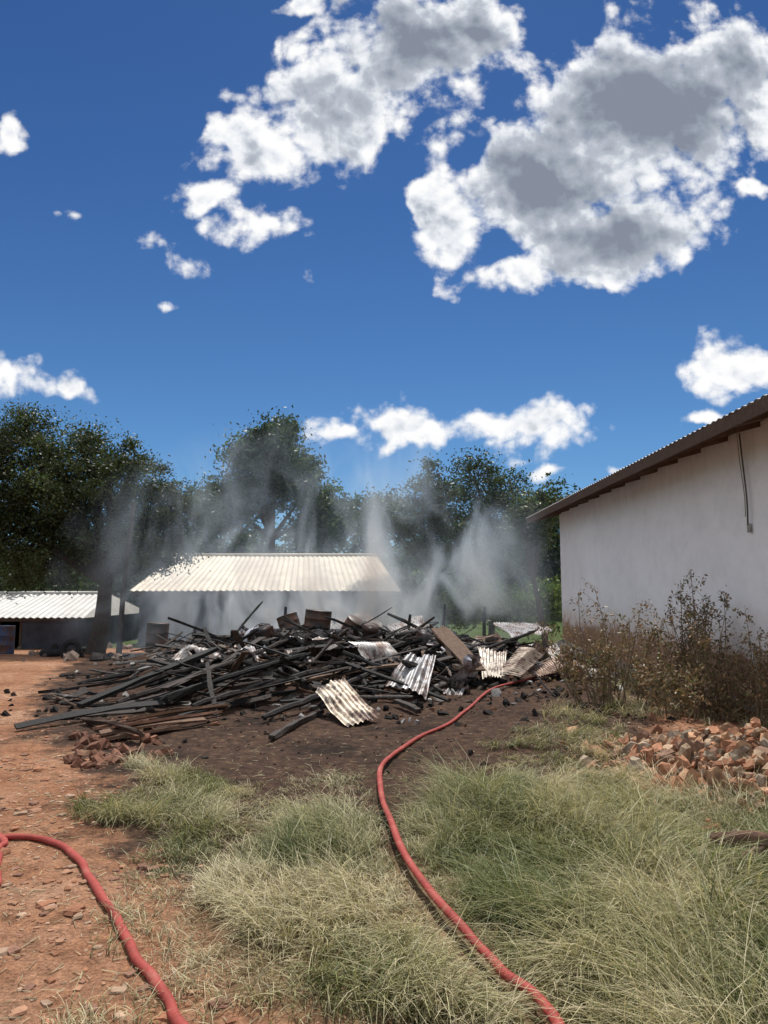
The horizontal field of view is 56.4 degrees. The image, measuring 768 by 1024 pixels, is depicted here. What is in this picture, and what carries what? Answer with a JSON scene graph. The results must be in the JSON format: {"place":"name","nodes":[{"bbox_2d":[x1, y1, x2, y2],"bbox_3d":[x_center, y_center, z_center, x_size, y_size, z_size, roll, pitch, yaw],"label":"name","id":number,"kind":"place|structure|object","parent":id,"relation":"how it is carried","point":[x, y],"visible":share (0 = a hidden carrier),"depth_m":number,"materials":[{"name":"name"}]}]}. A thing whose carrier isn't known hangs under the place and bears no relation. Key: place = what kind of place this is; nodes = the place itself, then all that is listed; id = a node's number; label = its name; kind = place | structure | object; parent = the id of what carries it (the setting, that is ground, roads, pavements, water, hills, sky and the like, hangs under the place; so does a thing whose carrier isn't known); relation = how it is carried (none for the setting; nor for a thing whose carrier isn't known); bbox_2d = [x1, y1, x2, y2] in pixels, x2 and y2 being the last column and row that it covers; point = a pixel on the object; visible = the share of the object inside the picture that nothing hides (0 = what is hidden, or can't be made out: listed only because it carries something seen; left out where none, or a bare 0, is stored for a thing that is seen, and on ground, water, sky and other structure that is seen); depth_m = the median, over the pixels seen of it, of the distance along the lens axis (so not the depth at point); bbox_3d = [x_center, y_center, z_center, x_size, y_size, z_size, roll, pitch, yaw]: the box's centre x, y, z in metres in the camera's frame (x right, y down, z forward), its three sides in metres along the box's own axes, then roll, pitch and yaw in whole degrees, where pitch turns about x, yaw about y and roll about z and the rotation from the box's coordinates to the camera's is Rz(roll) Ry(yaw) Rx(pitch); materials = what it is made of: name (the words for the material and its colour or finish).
{"place":"outdoors","nodes":[
{"label":"outdoors","id":0,"kind":"place"},
{"bbox_2d":[0,546,766,1023],"bbox_3d":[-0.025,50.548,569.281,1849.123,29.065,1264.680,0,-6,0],"label":"ground","id":1,"kind":"structure","parent":0,"point":[28,678],"depth_m":5.33,"materials":[{"name":"brown soil"}]},
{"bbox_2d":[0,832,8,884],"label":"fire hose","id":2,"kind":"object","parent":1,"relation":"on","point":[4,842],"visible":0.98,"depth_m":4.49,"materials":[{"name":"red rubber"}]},
{"bbox_2d":[0,625,15,653],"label":"metal drum","id":3,"kind":"object","parent":1,"relation":"on","point":[7,639],"visible":0.91,"depth_m":21.54,"materials":[{"name":"blue metal"}]},
{"bbox_2d":[39,649,59,656],"bbox_3d":[-9.046,3.832,19.493,0.619,0.180,0.620,0,-6,0],"label":"old tyre","id":4,"kind":"object","parent":1,"relation":"on","point":[52,652],"visible":0.85,"depth_m":19.27,"materials":[{"name":"rubber"}]},
{"bbox_2d":[0,591,138,648],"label":"shed","id":5,"kind":"structure","parent":1,"relation":"on","point":[41,620],"depth_m":26.93,"materials":[{"name":"white metal"}]},
{"bbox_2d":[60,639,81,657],"bbox_3d":[-7.989,3.517,18.276,0.555,0.560,0.260,0,-6,0],"label":"old tyre","id":6,"kind":"object","parent":1,"relation":"on","point":[74,642],"visible":0.62,"depth_m":18.26,"materials":[{"name":"rubber"}]},
{"bbox_2d":[17,642,135,661],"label":"stones","id":7,"kind":"object","parent":1,"relation":"on","point":[71,655],"visible":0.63,"depth_m":17.08,"materials":[{"name":"stone"}]},
{"bbox_2d":[0,556,153,605],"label":"hedge","id":8,"kind":"object","parent":1,"relation":"on","point":[116,588],"visible":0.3,"depth_m":33.02,"materials":[{"name":"green plant"}]},
{"bbox_2d":[0,833,188,1023],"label":"fire hose","id":9,"kind":"object","parent":1,"relation":"on","point":[167,998],"visible":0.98,"depth_m":3.33,"materials":[{"name":"red rubber"}]},
{"bbox_2d":[0,398,245,653],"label":"shade tree","id":10,"kind":"object","parent":1,"relation":"on","point":[78,541],"visible":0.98,"depth_m":21.47,"materials":[{"name":"green plant"}]},
{"bbox_2d":[116,502,138,653],"bbox_3d":[-6.876,2.023,19.180,0.519,4.607,0.197,0,-6,0],"label":"wooden pole","id":11,"kind":"object","parent":1,"relation":"on","point":[122,598],"visible":0.8,"depth_m":19.16,"materials":[{"name":"brown wood"}]},
{"bbox_2d":[144,622,169,652],"bbox_3d":[-5.467,3.025,17.272,0.563,0.725,0.536,0,-6,0],"label":"metal drum","id":12,"kind":"object","parent":1,"relation":"on","point":[157,628],"visible":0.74,"depth_m":17.06,"materials":[{"name":"grey metal"}]},
{"bbox_2d":[129,553,400,645],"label":"farm shed","id":13,"kind":"structure","parent":1,"relation":"on","point":[228,593],"depth_m":28.62,"materials":[{"name":"beige metal"}]},
{"bbox_2d":[169,405,364,552],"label":"tall tree","id":14,"kind":"object","parent":1,"relation":"on","point":[266,455],"visible":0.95,"depth_m":45.29,"materials":[{"name":"green plant"}]},
{"bbox_2d":[12,472,595,620],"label":"background trees","id":15,"kind":"object","parent":1,"relation":"on","point":[397,573],"visible":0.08,"depth_m":53.42,"materials":[{"name":"green plant"}]},
{"bbox_2d":[316,676,379,726],"bbox_3d":[-0.502,2.398,9.161,0.500,0.452,1.164,3,-7,-28],"label":"corrugated metal sheet","id":16,"kind":"object","parent":1,"relation":"on","point":[345,703],"visible":1,"depth_m":9.10,"materials":[{"name":"metal"}]},
{"bbox_2d":[0,601,701,739],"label":"burnt debris pile","id":17,"kind":"object","parent":1,"relation":"on","point":[281,671],"visible":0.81,"depth_m":11.23,"materials":[{"name":"brown wood"}]},
{"bbox_2d":[253,623,271,638],"bbox_3d":[-2.293,2.300,13.572,0.376,0.406,0.375,0,-6,0],"label":"metal bucket","id":18,"kind":"object","parent":17,"relation":"on","point":[265,631],"visible":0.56,"depth_m":13.48,"materials":[{"name":"grey metal"}]},
{"bbox_2d":[276,612,300,628],"bbox_3d":[-1.951,2.356,14.852,0.566,0.570,0.487,0,-6,0],"label":"metal drum","id":19,"kind":"object","parent":17,"relation":"on","point":[293,616],"visible":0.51,"depth_m":14.70,"materials":[{"name":"metal"}]},
{"bbox_2d":[304,609,331,630],"bbox_3d":[-1.358,2.258,14.640,0.596,0.550,0.556,0,-6,0],"label":"metal drum","id":20,"kind":"object","parent":17,"relation":"on","point":[315,618],"visible":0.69,"depth_m":14.42,"materials":[{"name":"brown metal"}]},
{"bbox_2d":[341,615,362,635],"bbox_3d":[-0.641,2.350,14.585,0.529,0.516,0.411,-3,-7,25],"label":"metal drum","id":21,"kind":"object","parent":17,"relation":"on","point":[351,620],"visible":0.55,"depth_m":14.44,"materials":[{"name":"metal"}]},
{"bbox_2d":[330,612,382,628],"bbox_3d":[-0.815,2.756,17.798,1.796,0.488,1.080,6,-8,-41],"label":"corrugated metal sheet","id":22,"kind":"object","parent":17,"relation":"on","point":[364,616],"visible":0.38,"depth_m":18.08,"materials":[{"name":"grey metal"}]},
{"bbox_2d":[362,622,378,637],"bbox_3d":[-0.254,2.302,13.767,0.336,0.372,0.363,0,-6,0],"label":"metal bucket","id":23,"kind":"object","parent":17,"relation":"on","point":[369,629],"visible":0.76,"depth_m":13.70,"materials":[{"name":"grey metal"}]},
{"bbox_2d":[387,615,429,631],"bbox_3d":[0.612,2.638,16.814,0.865,0.378,1.947,-6,-8,41],"label":"corrugated metal sheet","id":24,"kind":"object","parent":17,"relation":"on","point":[417,620],"visible":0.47,"depth_m":17.09,"materials":[{"name":"grey metal"}]},
{"bbox_2d":[385,653,435,698],"bbox_3d":[0.415,2.497,11.068,0.642,0.592,1.232,-1,-6,11],"label":"corrugated metal sheet","id":25,"kind":"object","parent":17,"relation":"on","point":[417,678],"visible":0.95,"depth_m":10.90,"materials":[{"name":"grey metal"}]},
{"bbox_2d":[415,628,431,645],"bbox_3d":[0.765,2.431,13.962,0.347,0.359,0.332,0,-6,0],"label":"metal bucket","id":26,"kind":"object","parent":17,"relation":"on","point":[425,635],"visible":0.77,"depth_m":13.89,"materials":[{"name":"grey metal"}]},
{"bbox_2d":[440,681,468,694],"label":"corrugated metal sheet","id":27,"kind":"object","parent":17,"relation":"on","point":[457,684],"visible":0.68,"depth_m":11.47,"materials":[{"name":"grey metal"}]},
{"bbox_2d":[478,647,506,678],"bbox_3d":[1.891,2.656,12.707,0.507,0.458,1.308,-1,-6,12],"label":"corrugated metal sheet","id":28,"kind":"object","parent":17,"relation":"on","point":[492,662],"visible":0.97,"depth_m":12.76,"materials":[{"name":"white metal"}]},
{"bbox_2d":[497,647,544,676],"bbox_3d":[2.486,2.700,12.994,0.431,0.415,1.588,-3,-7,29],"label":"corrugated metal sheet","id":29,"kind":"object","parent":17,"relation":"on","point":[521,661],"visible":1,"depth_m":12.94,"materials":[{"name":"grey metal"}]},
{"bbox_2d":[493,622,550,636],"bbox_3d":[3.360,2.862,17.553,1.316,0.310,2.512,0,-6,0],"label":"corrugated metal sheet","id":30,"kind":"object","parent":17,"relation":"on","point":[512,629],"visible":0.83,"depth_m":17.10,"materials":[{"name":"grey metal"}]},
{"bbox_2d":[527,654,579,676],"bbox_3d":[3.219,2.847,13.336,0.638,0.295,1.668,-6,-9,42],"label":"corrugated metal sheet","id":31,"kind":"object","parent":17,"relation":"on","point":[547,665],"visible":0.68,"depth_m":13.19,"materials":[{"name":"grey metal"}]},
{"bbox_2d":[0,688,702,1023],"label":"gravel","id":32,"kind":"structure","parent":1,"relation":"on","point":[76,760],"depth_m":4.49,"materials":[{"name":"stone"}]},
{"bbox_2d":[0,710,743,1023],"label":"straw litter","id":33,"kind":"object","parent":1,"relation":"on","point":[62,1006],"visible":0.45,"depth_m":3.82,"materials":[{"name":"beige plant"}]},
{"bbox_2d":[337,450,496,630],"bbox_3d":[1.361,1.439,29.855,6.800,7.937,4.965,0,-6,0],"label":"acacia tree","id":34,"kind":"object","parent":1,"relation":"on","point":[431,506],"visible":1,"depth_m":29.71,"materials":[{"name":"green plant"}]},
{"bbox_2d":[394,570,561,641],"bbox_3d":[4.090,3.603,27.980,7.473,2.720,3.984,-4,-7,31],"label":"green bush","id":35,"kind":"object","parent":1,"relation":"on","point":[520,606],"visible":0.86,"depth_m":27.30,"materials":[{"name":"green plant"}]},
{"bbox_2d":[377,668,594,1023],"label":"fire hose","id":36,"kind":"object","parent":1,"relation":"on","point":[506,975],"visible":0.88,"depth_m":3.56,"materials":[{"name":"red rubber"}]},
{"bbox_2d":[446,445,567,634],"bbox_3d":[5.055,1.263,30.873,5.971,8.523,4.823,0,-6,0],"label":"acacia tree","id":37,"kind":"object","parent":1,"relation":"on","point":[495,492],"visible":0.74,"depth_m":30.81,"materials":[{"name":"green plant"}]},
{"bbox_2d":[484,483,576,647],"bbox_3d":[5.419,1.859,24.866,3.118,5.914,2.915,-6,-8,42],"label":"acacia tree","id":38,"kind":"object","parent":1,"relation":"on","point":[537,532],"visible":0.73,"depth_m":24.80,"materials":[{"name":"green plant"}]},
{"bbox_2d":[531,579,703,709],"bbox_3d":[3.155,1.859,10.264,2.219,1.846,1.900,0,-6,0],"label":"dry shrub","id":39,"kind":"object","parent":1,"relation":"on","point":[603,678],"visible":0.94,"depth_m":10.14,"materials":[{"name":"brown plant"}]},
{"bbox_2d":[544,717,767,842],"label":"brick rubble heap","id":40,"kind":"object","parent":1,"relation":"on","point":[714,746],"visible":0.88,"depth_m":5.91,"materials":[{"name":"brick"}]},
{"bbox_2d":[559,419,767,699],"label":"walls","id":41,"kind":"structure","parent":1,"relation":"on","point":[657,536],"depth_m":12.26,"materials":[{"name":"white paint"}]},
{"bbox_2d":[526,396,767,523],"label":"eave timbers","id":42,"kind":"object","parent":41,"relation":"attached to","point":[752,416],"visible":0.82,"depth_m":10.78,"materials":[{"name":"brown wood"}]},
{"bbox_2d":[527,394,767,517],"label":"roof","id":43,"kind":"structure","parent":41,"relation":"on","point":[723,417],"depth_m":10.55,"materials":[{"name":"metal"}]},
{"bbox_2d":[736,433,751,532],"bbox_3d":[4.950,-0.466,9.881,0.096,1.501,0.138,4,-7,-31],"label":"hanging cable","id":44,"kind":"object","parent":43,"relation":"hanging from","point":[749,530],"visible":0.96,"depth_m":9.84,"materials":[{"name":"grey plastic"}]},
{"bbox_2d":[577,651,767,715],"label":"plinth","id":45,"kind":"structure","parent":1,"relation":"on","point":[752,706],"depth_m":13.78,"materials":[{"name":"concrete"}]},
{"bbox_2d":[615,778,767,967],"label":"green weeds","id":46,"kind":"object","parent":1,"relation":"on","point":[748,871],"visible":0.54,"depth_m":3.59,"materials":[{"name":"green plant"}]},
{"bbox_2d":[624,569,760,711],"bbox_3d":[4.322,1.790,10.101,1.901,1.959,1.739,0,-6,0],"label":"dry shrub","id":47,"kind":"object","parent":1,"relation":"on","point":[680,659],"visible":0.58,"depth_m":10.09,"materials":[{"name":"brown plant"}]},
{"bbox_2d":[624,653,767,722],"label":"dry shrub","id":48,"kind":"object","parent":1,"relation":"on","point":[697,696],"visible":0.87,"depth_m":8.96,"materials":[{"name":"brown plant"}]},
{"bbox_2d":[676,608,767,727],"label":"dry shrub","id":49,"kind":"object","parent":1,"relation":"on","point":[760,678],"visible":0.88,"depth_m":8.92,"materials":[{"name":"brown plant"}]},
{"bbox_2d":[0,0,767,555],"label":"sky","id":50,"kind":"structure","parent":0,"point":[536,231],"materials":[{"name":"blue"}]},
{"bbox_2d":[35,658,767,1023],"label":"grass","id":51,"kind":"structure","parent":0,"point":[675,956],"depth_m":3.63,"materials":[{"name":"green plant"}]},
{"bbox_2d":[709,830,767,869],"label":"fallen log","id":52,"kind":"object","parent":51,"relation":"on","point":[755,836],"visible":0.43,"depth_m":4.08,"materials":[{"name":"brown wood"}]}
]}

